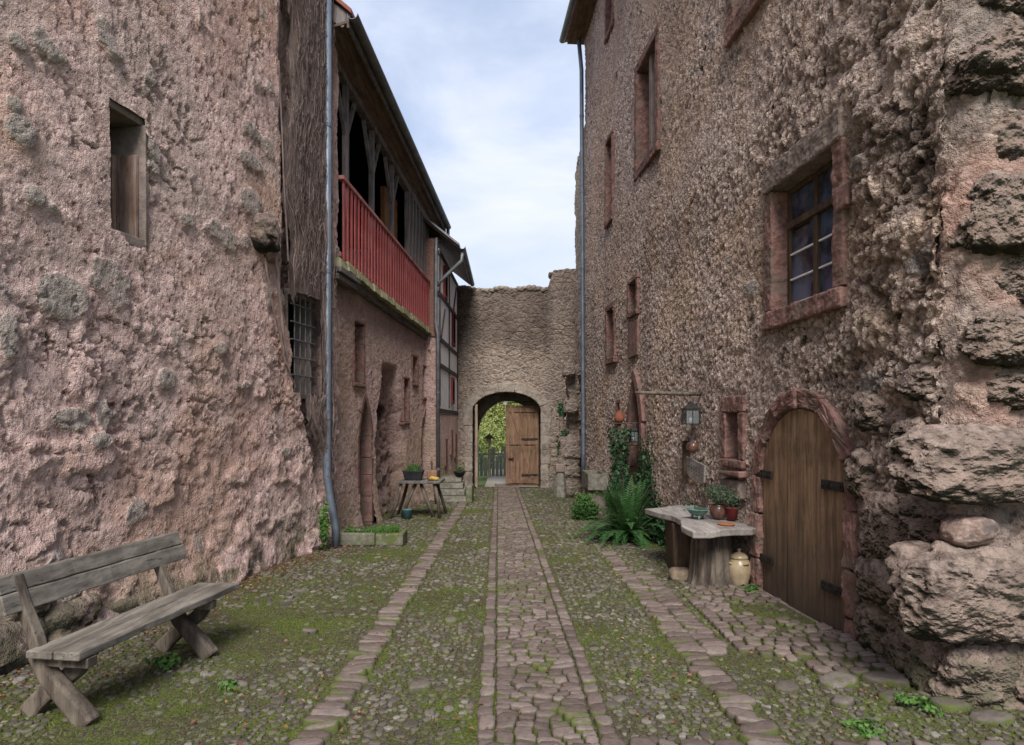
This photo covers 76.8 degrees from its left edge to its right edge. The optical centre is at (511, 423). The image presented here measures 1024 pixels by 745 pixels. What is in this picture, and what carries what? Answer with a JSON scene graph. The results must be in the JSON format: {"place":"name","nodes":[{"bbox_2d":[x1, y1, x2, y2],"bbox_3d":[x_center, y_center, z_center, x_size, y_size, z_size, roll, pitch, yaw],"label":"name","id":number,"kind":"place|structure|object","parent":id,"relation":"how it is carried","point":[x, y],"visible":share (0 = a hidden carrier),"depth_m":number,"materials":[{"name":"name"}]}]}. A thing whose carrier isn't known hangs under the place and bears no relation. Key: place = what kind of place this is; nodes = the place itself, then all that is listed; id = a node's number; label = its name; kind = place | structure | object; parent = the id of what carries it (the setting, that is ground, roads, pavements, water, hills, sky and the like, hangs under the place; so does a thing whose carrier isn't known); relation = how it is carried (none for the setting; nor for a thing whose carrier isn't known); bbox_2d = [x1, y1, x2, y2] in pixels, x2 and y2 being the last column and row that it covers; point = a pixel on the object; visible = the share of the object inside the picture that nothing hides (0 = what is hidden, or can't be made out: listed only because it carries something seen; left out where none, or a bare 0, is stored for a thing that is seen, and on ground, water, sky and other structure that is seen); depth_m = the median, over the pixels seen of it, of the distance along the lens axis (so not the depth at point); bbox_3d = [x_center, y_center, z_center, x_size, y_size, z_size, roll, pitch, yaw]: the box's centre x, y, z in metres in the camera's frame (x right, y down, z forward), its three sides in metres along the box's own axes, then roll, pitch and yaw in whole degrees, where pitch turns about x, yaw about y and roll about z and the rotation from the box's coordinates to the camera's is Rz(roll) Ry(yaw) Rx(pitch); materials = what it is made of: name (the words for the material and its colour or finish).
{"place":"outdoors","nodes":[
{"label":"outdoors","id":0,"kind":"place"},
{"bbox_2d":[427,470,437,478],"bbox_3d":[-1.700,1.100,13.850,0.220,0.190,0.160,0,0,0],"label":"basket","id":1,"kind":"object","parent":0,"point":[430,473],"visible":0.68,"depth_m":13.77,"materials":[{"name":"brown wicker"}]},
{"bbox_2d":[342,0,585,288],"label":"sky","id":2,"kind":"structure","parent":0,"point":[486,93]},
{"bbox_2d":[478,443,496,484],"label":"ground","id":3,"kind":"structure","parent":0,"point":[482,480],"depth_m":27.61,"materials":[{"name":"green plant"}]},
{"bbox_2d":[0,0,339,674],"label":"stone house","id":4,"kind":"structure","parent":3,"relation":"on","point":[148,389],"depth_m":6.37,"materials":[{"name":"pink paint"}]},
{"bbox_2d":[109,98,148,250],"bbox_3d":[-3.851,-2.349,6.135,0.518,1.341,0.522,0,0,10],"label":"window","id":5,"kind":"structure","parent":4,"relation":"in","point":[129,201],"depth_m":6.28,"materials":[{"name":"brown wood"}]},
{"bbox_2d":[282,288,315,399],"bbox_3d":[-3.210,-1.115,9.392,0.424,1.570,0.834,0,0,10],"label":"window","id":6,"kind":"structure","parent":4,"relation":"in","point":[297,317],"depth_m":9.66,"materials":[{"name":"grey metal"}]},
{"bbox_2d":[264,0,338,523],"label":"climbing vine","id":7,"kind":"object","parent":4,"relation":"attached to","point":[303,138],"visible":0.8,"depth_m":9.30,"materials":[{"name":"plant"}]},
{"bbox_2d":[331,0,450,530],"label":"gallery house","id":8,"kind":"structure","parent":3,"relation":"on","point":[388,198],"depth_m":13.04,"materials":[{"name":"pink paint"}]},
{"bbox_2d":[352,320,366,387],"bbox_3d":[-2.922,-1.273,11.825,0.360,1.254,0.692,0,0,5],"label":"window","id":9,"kind":"structure","parent":8,"relation":"in","point":[358,368],"depth_m":12.07,"materials":[{"name":"red stone"}]},
{"bbox_2d":[356,392,373,524],"bbox_3d":[-2.894,0.710,12.164,0.328,2.579,0.928,0,0,5],"label":"doorway","id":10,"kind":"structure","parent":8,"relation":"in","point":[364,471],"depth_m":12.50,"materials":[{"name":"red stone"}]},
{"bbox_2d":[399,376,409,424],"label":"window","id":11,"kind":"structure","parent":8,"relation":"in","point":[405,416],"depth_m":15.34,"materials":[{"name":"red stone"}]},
{"bbox_2d":[411,354,418,386],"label":"window","id":12,"kind":"structure","parent":8,"relation":"in","point":[414,358],"depth_m":16.20,"materials":[{"name":"red stone"}]},
{"bbox_2d":[420,406,425,465],"bbox_3d":[-2.410,0.793,17.223,0.329,2.607,1.417,0,0,5],"label":"doorway","id":13,"kind":"structure","parent":8,"relation":"in","point":[423,417],"depth_m":16.63,"materials":[{"name":"red stone"}]},
{"bbox_2d":[422,364,426,399],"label":"window","id":14,"kind":"structure","parent":8,"relation":"in","point":[423,398],"depth_m":16.76,"materials":[{"name":"red stone"}]},
{"bbox_2d":[349,216,474,500],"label":"timber framed house","id":15,"kind":"structure","parent":3,"relation":"on","point":[452,255],"depth_m":17.67,"materials":[{"name":"white paint"}]},
{"bbox_2d":[443,265,447,300],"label":"window","id":16,"kind":"structure","parent":15,"relation":"in","point":[445,283],"depth_m":18.04,"materials":[{"name":"red wood"}]},
{"bbox_2d":[444,439,447,465],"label":"window","id":17,"kind":"structure","parent":15,"relation":"in","point":[445,440],"depth_m":18.10,"materials":[{"name":"brown wood"}]},
{"bbox_2d":[450,430,452,454],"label":"window","id":18,"kind":"structure","parent":15,"relation":"in","point":[451,431],"depth_m":19.40,"materials":[{"name":"brown wood"}]},
{"bbox_2d":[451,377,454,403],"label":"window","id":19,"kind":"structure","parent":15,"relation":"in","point":[452,379],"depth_m":19.74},
{"bbox_2d":[452,310,455,346],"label":"window","id":20,"kind":"structure","parent":15,"relation":"in","point":[454,313],"depth_m":20.07,"materials":[{"name":"red wood"}]},
{"bbox_2d":[454,434,456,457],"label":"window","id":21,"kind":"structure","parent":15,"relation":"in","point":[455,435],"depth_m":20.43,"materials":[{"name":"brown wood"}]},
{"bbox_2d":[478,401,521,466],"bbox_3d":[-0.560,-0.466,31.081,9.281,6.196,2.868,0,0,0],"label":"hedge","id":22,"kind":"object","parent":3,"relation":"on","point":[492,422],"visible":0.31,"depth_m":30.71,"materials":[{"name":"green plant"}]},
{"bbox_2d":[457,268,576,487],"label":"gate wall","id":23,"kind":"structure","parent":3,"relation":"on","point":[517,344],"depth_m":21.49,"materials":[{"name":"stone"}]},
{"bbox_2d":[473,404,477,487],"bbox_3d":[-1.205,0.740,21.498,0.130,2.720,0.992,0,0,-4],"label":"gate door","id":24,"kind":"structure","parent":23,"relation":"attached to","point":[476,447],"depth_m":21.01,"materials":[{"name":"brown wood"}]},
{"bbox_2d":[499,401,533,404],"bbox_3d":[0.165,-0.835,21.907,1.172,0.430,0.115,0,0,0],"label":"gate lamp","id":25,"kind":"object","parent":23,"relation":"attached to","point":[504,403],"visible":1,"depth_m":21.93,"materials":[{"name":"black metal"}]},
{"bbox_2d":[506,406,538,484],"bbox_3d":[0.365,0.750,21.960,1.122,2.699,0.130,0,0,0],"label":"gate door","id":26,"kind":"structure","parent":23,"relation":"attached to","point":[524,444],"depth_m":21.98,"materials":[{"name":"brown wood"}]},
{"bbox_2d":[559,0,1023,709],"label":"tall stone house","id":27,"kind":"structure","parent":3,"relation":"on","point":[803,246],"depth_m":5.74,"materials":[{"name":"brown stone"}]},
{"bbox_2d":[604,0,614,44],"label":"window","id":28,"kind":"structure","parent":27,"relation":"in","point":[609,7],"depth_m":14.48,"materials":[{"name":"red stone"}]},
{"bbox_2d":[604,129,615,228],"bbox_3d":[2.285,-5.351,14.234,0.379,1.988,0.745,0,0,-4],"label":"window","id":29,"kind":"structure","parent":27,"relation":"in","point":[609,169],"depth_m":14.47,"materials":[{"name":"red stone"}]},
{"bbox_2d":[604,301,617,365],"bbox_3d":[2.296,-1.952,14.083,0.380,1.327,0.882,0,0,-5],"label":"window","id":30,"kind":"structure","parent":27,"relation":"in","point":[611,355],"depth_m":14.37,"materials":[{"name":"red stone"}]},
{"bbox_2d":[614,399,621,422],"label":"window","id":31,"kind":"structure","parent":27,"relation":"in","point":[618,406],"depth_m":13.48,"materials":[{"name":"red stone"}]},
{"bbox_2d":[626,273,639,318],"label":"window","id":32,"kind":"structure","parent":27,"relation":"in","point":[633,294],"depth_m":12.43,"materials":[{"name":"red stone"}]},
{"bbox_2d":[625,369,645,498],"bbox_3d":[2.475,0.566,12.153,0.406,3.161,1.271,0,0,-5],"label":"doorway","id":33,"kind":"structure","parent":27,"relation":"in","point":[635,407],"depth_m":12.43,"materials":[{"name":"red stone"}]},
{"bbox_2d":[633,21,661,181],"bbox_3d":[2.514,-5.578,11.384,0.379,2.162,1.460,0,0,-5],"label":"window","id":34,"kind":"structure","parent":27,"relation":"in","point":[647,103],"depth_m":11.54,"materials":[{"name":"red stone"}]},
{"bbox_2d":[633,435,694,548],"bbox_3d":[2.376,1.109,9.842,0.270,1.828,3.386,0,0,-5],"label":"ivy","id":35,"kind":"object","parent":27,"relation":"attached to","point":[646,471],"visible":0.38,"depth_m":10.76,"materials":[{"name":"green plant"}]},
{"bbox_2d":[635,391,701,395],"bbox_3d":[2.194,-0.407,8.900,0.989,0.069,0.053,0,0,0],"label":"pole","id":36,"kind":"object","parent":27,"relation":"attached to","point":[670,393],"visible":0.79,"depth_m":8.88,"materials":[{"name":"brown wood"}]},
{"bbox_2d":[681,402,700,424],"bbox_3d":[2.470,-0.185,8.900,0.220,0.408,0.220,0,0,0],"label":"lantern","id":37,"kind":"object","parent":36,"relation":"hanging from","point":[691,405],"visible":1,"depth_m":8.85,"materials":[{"name":"black metal"}]},
{"bbox_2d":[686,440,698,452],"bbox_3d":[2.480,0.316,8.832,0.146,0.184,0.145,0,0,-43],"label":"hanging jug","id":38,"kind":"object","parent":27,"relation":"hanging from","point":[693,445],"visible":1,"depth_m":8.79,"materials":[{"name":"brown ceramic"}]},
{"bbox_2d":[686,457,708,499],"bbox_3d":[2.532,0.739,8.782,0.091,0.536,0.670,0,0,-5],"label":"wooden board","id":39,"kind":"object","parent":27,"relation":"attached to","point":[696,470],"visible":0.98,"depth_m":8.65,"materials":[{"name":"grey wood"}]},
{"bbox_2d":[717,395,749,498],"bbox_3d":[2.824,0.278,7.767,0.572,1.231,0.773,0,0,0],"label":"window","id":40,"kind":"structure","parent":27,"relation":"in","point":[734,440],"depth_m":7.72,"materials":[{"name":"red stone"}]},
{"bbox_2d":[723,0,764,47],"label":"window","id":41,"kind":"structure","parent":27,"relation":"in","point":[739,13],"depth_m":7.63,"materials":[{"name":"red stone"}]},
{"bbox_2d":[762,106,848,330],"bbox_3d":[2.953,-1.851,6.239,0.450,1.746,1.473,0,0,-4],"label":"window","id":42,"kind":"structure","parent":27,"relation":"in","point":[806,246],"depth_m":6.29,"materials":[{"name":"red stone"}]},
{"bbox_2d":[749,388,862,640],"bbox_3d":[2.947,0.858,6.285,0.449,2.416,1.983,0,0,-5],"label":"doorway","id":43,"kind":"structure","parent":27,"relation":"in","point":[804,549],"depth_m":6.13,"materials":[{"name":"brown wood"}]},
{"bbox_2d":[939,514,999,546],"bbox_3d":[2.897,0.684,4.101,0.364,0.197,0.234,0,0,0],"label":"loose rock","id":44,"kind":"object","parent":27,"relation":"on","point":[961,530],"visible":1,"depth_m":4.02,"materials":[{"name":"stone"}]},
{"bbox_2d":[485,451,537,486],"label":"garden path","id":45,"kind":"structure","parent":0,"point":[491,481],"depth_m":24.17,"materials":[{"name":"grey stone"}]},
{"bbox_2d":[483,433,494,477],"bbox_3d":[-0.880,1.290,25.500,0.480,1.760,0.400,0,0,0],"label":"bird feeder","id":46,"kind":"object","parent":45,"relation":"on","point":[489,437],"visible":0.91,"depth_m":25.46,"materials":[{"name":"brown wood"}]},
{"bbox_2d":[478,446,510,475],"bbox_3d":[-0.500,1.555,26.530,2.300,1.250,0.090,0,0,0],"label":"plank fence","id":47,"kind":"object","parent":45,"relation":"on","point":[500,465],"visible":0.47,"depth_m":26.48,"materials":[{"name":"grey wood"}]},
{"bbox_2d":[0,484,1023,744],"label":"courtyard ground","id":48,"kind":"structure","parent":0,"point":[136,726],"depth_m":4.73,"materials":[{"name":"green plant"}]},
{"bbox_2d":[0,532,239,726],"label":"bench","id":49,"kind":"object","parent":48,"relation":"on","point":[75,654],"visible":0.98,"depth_m":4.18,"materials":[{"name":"grey wood"}]},
{"bbox_2d":[213,678,241,693],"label":"weed","id":50,"kind":"object","parent":48,"relation":"on","point":[231,686],"visible":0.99,"depth_m":4.32,"materials":[{"name":"green plant"}]},
{"bbox_2d":[318,494,331,550],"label":"wall foot weed","id":51,"kind":"object","parent":48,"relation":"on","point":[323,521],"depth_m":9.56,"materials":[{"name":"green plant"}]},
{"bbox_2d":[339,523,406,545],"bbox_3d":[-2.200,1.743,10.208,1.040,0.323,0.545,0,0,0],"label":"stone planter","id":52,"kind":"object","parent":48,"relation":"on","point":[379,535],"visible":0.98,"depth_m":10.00,"materials":[{"name":"stone"}]},
{"bbox_2d":[401,505,412,519],"bbox_3d":[-2.140,1.827,13.250,0.240,0.295,0.236,0,0,0],"label":"bucket","id":53,"kind":"object","parent":48,"relation":"on","point":[406,513],"visible":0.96,"depth_m":13.17,"materials":[{"name":"teal ceramic"}]},
{"bbox_2d":[389,478,447,518],"bbox_3d":[-1.969,1.606,13.735,1.158,0.802,0.832,0,0,0],"label":"rustic table","id":54,"kind":"object","parent":48,"relation":"on","point":[437,490],"visible":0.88,"depth_m":13.47,"materials":[{"name":"grey wood"}]},
{"bbox_2d":[402,463,424,479],"bbox_3d":[-2.080,1.016,13.698,0.440,0.369,0.394,0,0,0],"label":"window box","id":55,"kind":"object","parent":54,"relation":"on","point":[413,472],"visible":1,"depth_m":13.59,"materials":[{"name":"black plastic"}]},
{"bbox_2d":[428,476,438,480],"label":"gloves","id":56,"kind":"object","parent":54,"relation":"on","point":[434,478],"visible":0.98,"depth_m":13.45,"materials":[{"name":"yellow fabric"}]},
{"bbox_2d":[431,460,435,503],"bbox_3d":[-1.967,1.471,16.142,0.078,1.061,0.375,0,0,-25],"label":"stick","id":57,"kind":"object","parent":48,"relation":"on","point":[433,486],"visible":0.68,"depth_m":16.01,"materials":[{"name":"brown wood"}]},
{"bbox_2d":[436,475,473,502],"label":"stone steps","id":58,"kind":"structure","parent":48,"relation":"on","point":[452,488],"depth_m":16.78,"materials":[{"name":"grey stone"}]},
{"bbox_2d":[453,466,465,476],"bbox_3d":[-1.379,1.267,17.143,0.342,0.286,0.355,0,0,0],"label":"flower pot","id":59,"kind":"object","parent":58,"relation":"on","point":[460,472],"visible":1,"depth_m":17.07,"materials":[{"name":"black plastic"}]},
{"bbox_2d":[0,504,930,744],"bbox_3d":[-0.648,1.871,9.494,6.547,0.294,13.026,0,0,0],"label":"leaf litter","id":60,"kind":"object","parent":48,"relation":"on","point":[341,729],"visible":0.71,"depth_m":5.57,"materials":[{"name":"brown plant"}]},
{"bbox_2d":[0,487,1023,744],"bbox_3d":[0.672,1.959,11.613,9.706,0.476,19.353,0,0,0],"label":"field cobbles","id":61,"kind":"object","parent":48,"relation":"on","point":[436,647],"visible":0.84,"depth_m":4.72,"materials":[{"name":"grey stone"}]},
{"bbox_2d":[144,650,180,671],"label":"weed","id":62,"kind":"object","parent":61,"relation":"on","point":[167,662],"visible":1,"depth_m":4.70,"materials":[{"name":"green plant"}]},
{"bbox_2d":[554,463,566,497],"bbox_3d":[1.360,1.605,18.000,0.378,0.950,0.343,0,0,0],"label":"stone bollard","id":63,"kind":"object","parent":48,"relation":"on","point":[560,489],"visible":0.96,"depth_m":17.87,"materials":[{"name":"grey stone"}]},
{"bbox_2d":[565,490,574,497],"bbox_3d":[1.623,1.981,17.895,0.264,0.218,0.260,0,0,0],"label":"dark rock","id":64,"kind":"object","parent":48,"relation":"on","point":[570,494],"visible":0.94,"depth_m":17.80,"materials":[{"name":"grey stone"}]},
{"bbox_2d":[569,491,602,519],"bbox_3d":[1.529,1.719,13.277,0.728,0.672,0.701,0,0,0],"label":"bush","id":65,"kind":"object","parent":48,"relation":"on","point":[585,505],"visible":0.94,"depth_m":13.14,"materials":[{"name":"green plant"}]},
{"bbox_2d":[582,470,607,513],"bbox_3d":[1.880,1.546,14.595,0.440,0.892,1.190,0,0,0],"label":"stone trough","id":66,"kind":"object","parent":48,"relation":"on","point":[592,480],"visible":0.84,"depth_m":14.12,"materials":[{"name":"stone"}]},
{"bbox_2d":[557,126,634,494],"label":"side wall","id":67,"kind":"structure","parent":48,"relation":"on","point":[569,456],"depth_m":19.23,"materials":[{"name":"beige stone"}]},
{"bbox_2d":[555,403,569,454],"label":"ivy","id":68,"kind":"object","parent":67,"relation":"attached to","point":[561,413],"visible":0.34,"depth_m":19.33,"materials":[{"name":"green plant"}]},
{"bbox_2d":[579,487,624,531],"bbox_3d":[1.826,1.599,11.560,1.200,0.920,1.528,0,0,-31],"label":"fern","id":69,"kind":"object","parent":48,"relation":"on","point":[603,518],"visible":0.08,"depth_m":11.52,"materials":[{"name":"green plant"}]},
{"bbox_2d":[215,617,1014,725],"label":"flagstones","id":70,"kind":"object","parent":48,"relation":"on","point":[840,679],"visible":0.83,"depth_m":4.31,"materials":[{"name":"grey stone"}]},
{"bbox_2d":[567,475,664,548],"bbox_3d":[1.817,1.481,10.586,1.889,1.257,2.062,0,0,-33],"label":"fern","id":71,"kind":"object","parent":48,"relation":"on","point":[628,521],"visible":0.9,"depth_m":10.37,"materials":[{"name":"green plant"}]},
{"bbox_2d":[612,423,639,490],"bbox_3d":[2.160,0.965,12.000,0.580,1.950,0.250,0,0,0],"label":"shelf post","id":72,"kind":"object","parent":48,"relation":"on","point":[619,427],"visible":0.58,"depth_m":11.95,"materials":[{"name":"brown wood"}]},
{"bbox_2d":[614,411,624,422],"bbox_3d":[2.005,-0.120,11.980,0.200,0.220,0.187,0,0,0],"label":"terracotta jug","id":73,"kind":"object","parent":72,"relation":"on","point":[619,417],"visible":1,"depth_m":11.92,"materials":[{"name":"orange ceramic"}]},
{"bbox_2d":[606,427,633,514],"bbox_3d":[1.995,1.033,11.920,0.544,1.942,0.529,0,0,0],"label":"ivy","id":74,"kind":"object","parent":72,"relation":"attached to","point":[614,471],"visible":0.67,"depth_m":11.83,"materials":[{"name":"green plant"}]},
{"bbox_2d":[629,427,638,441],"bbox_3d":[2.270,0.210,11.980,0.160,0.275,0.160,0,0,0],"label":"lantern","id":75,"kind":"object","parent":72,"relation":"on","point":[633,429],"visible":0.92,"depth_m":11.93,"materials":[{"name":"black metal"}]},
{"bbox_2d":[276,501,1023,744],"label":"cobbled bands","id":76,"kind":"object","parent":48,"relation":"on","point":[677,628],"visible":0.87,"depth_m":5.19,"materials":[{"name":"grey stone"}]},
{"bbox_2d":[741,583,759,592],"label":"weed","id":77,"kind":"object","parent":76,"relation":"on","point":[750,588],"visible":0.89,"depth_m":6.94,"materials":[{"name":"green plant"}]},
{"bbox_2d":[668,567,688,582],"bbox_3d":[1.985,1.795,7.618,0.260,0.187,0.238,0,0,0],"label":"tan stone","id":78,"kind":"object","parent":48,"relation":"on","point":[679,574],"visible":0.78,"depth_m":7.52,"materials":[{"name":"beige stone"}]},
{"bbox_2d":[645,505,755,587],"bbox_3d":[2.263,1.519,7.952,0.808,0.762,2.146,0,0,-4],"label":"slab table","id":79,"kind":"object","parent":48,"relation":"on","point":[701,550],"visible":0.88,"depth_m":7.28,"materials":[{"name":"grey wood"}]},
{"bbox_2d":[683,506,708,519],"bbox_3d":[2.219,1.067,7.699,0.272,0.163,0.270,0,0,-45],"label":"footed bowl","id":80,"kind":"object","parent":79,"relation":"on","point":[698,511],"visible":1,"depth_m":7.64,"materials":[{"name":"green ceramic"}]},
{"bbox_2d":[700,483,731,518],"bbox_3d":[2.446,0.929,7.714,0.392,0.421,0.522,0,0,0],"label":"potted plant","id":81,"kind":"object","parent":79,"relation":"on","point":[717,510],"visible":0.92,"depth_m":7.66,"materials":[{"name":"green plant"}]},
{"bbox_2d":[718,522,734,525],"bbox_3d":[2.400,1.132,7.220,0.190,0.020,0.190,0,0,0],"label":"saucer","id":82,"kind":"object","parent":79,"relation":"on","point":[725,524],"visible":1,"depth_m":7.21,"materials":[{"name":"orange ceramic"}]},
{"bbox_2d":[718,488,740,519],"bbox_3d":[2.575,0.946,7.585,0.270,0.388,0.293,0,0,0],"label":"flower pot","id":83,"kind":"object","parent":79,"relation":"on","point":[732,508],"visible":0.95,"depth_m":7.56,"materials":[{"name":"red ceramic"}]},
{"bbox_2d":[729,548,750,586],"bbox_3d":[2.565,1.626,7.280,0.268,0.440,0.268,0,0,19],"label":"lidded jar","id":84,"kind":"object","parent":48,"relation":"on","point":[739,563],"visible":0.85,"depth_m":7.18,"materials":[{"name":"beige ceramic"}]},
{"bbox_2d":[841,713,891,741],"bbox_3d":[2.051,1.759,3.713,0.257,0.083,0.340,0,0,0],"label":"weed","id":85,"kind":"object","parent":48,"relation":"on","point":[865,730],"visible":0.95,"depth_m":3.72,"materials":[{"name":"green plant"}]},
{"bbox_2d":[888,690,943,717],"bbox_3d":[2.521,1.743,4.032,0.245,0.100,0.329,0,0,0],"label":"weed","id":86,"kind":"object","parent":48,"relation":"on","point":[918,702],"visible":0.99,"depth_m":4.02,"materials":[{"name":"green plant"}]},
{"bbox_2d":[477,483,618,744],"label":"path","id":87,"kind":"structure","parent":0,"point":[539,649],"depth_m":4.90,"materials":[{"name":"grey stone"}]}
]}

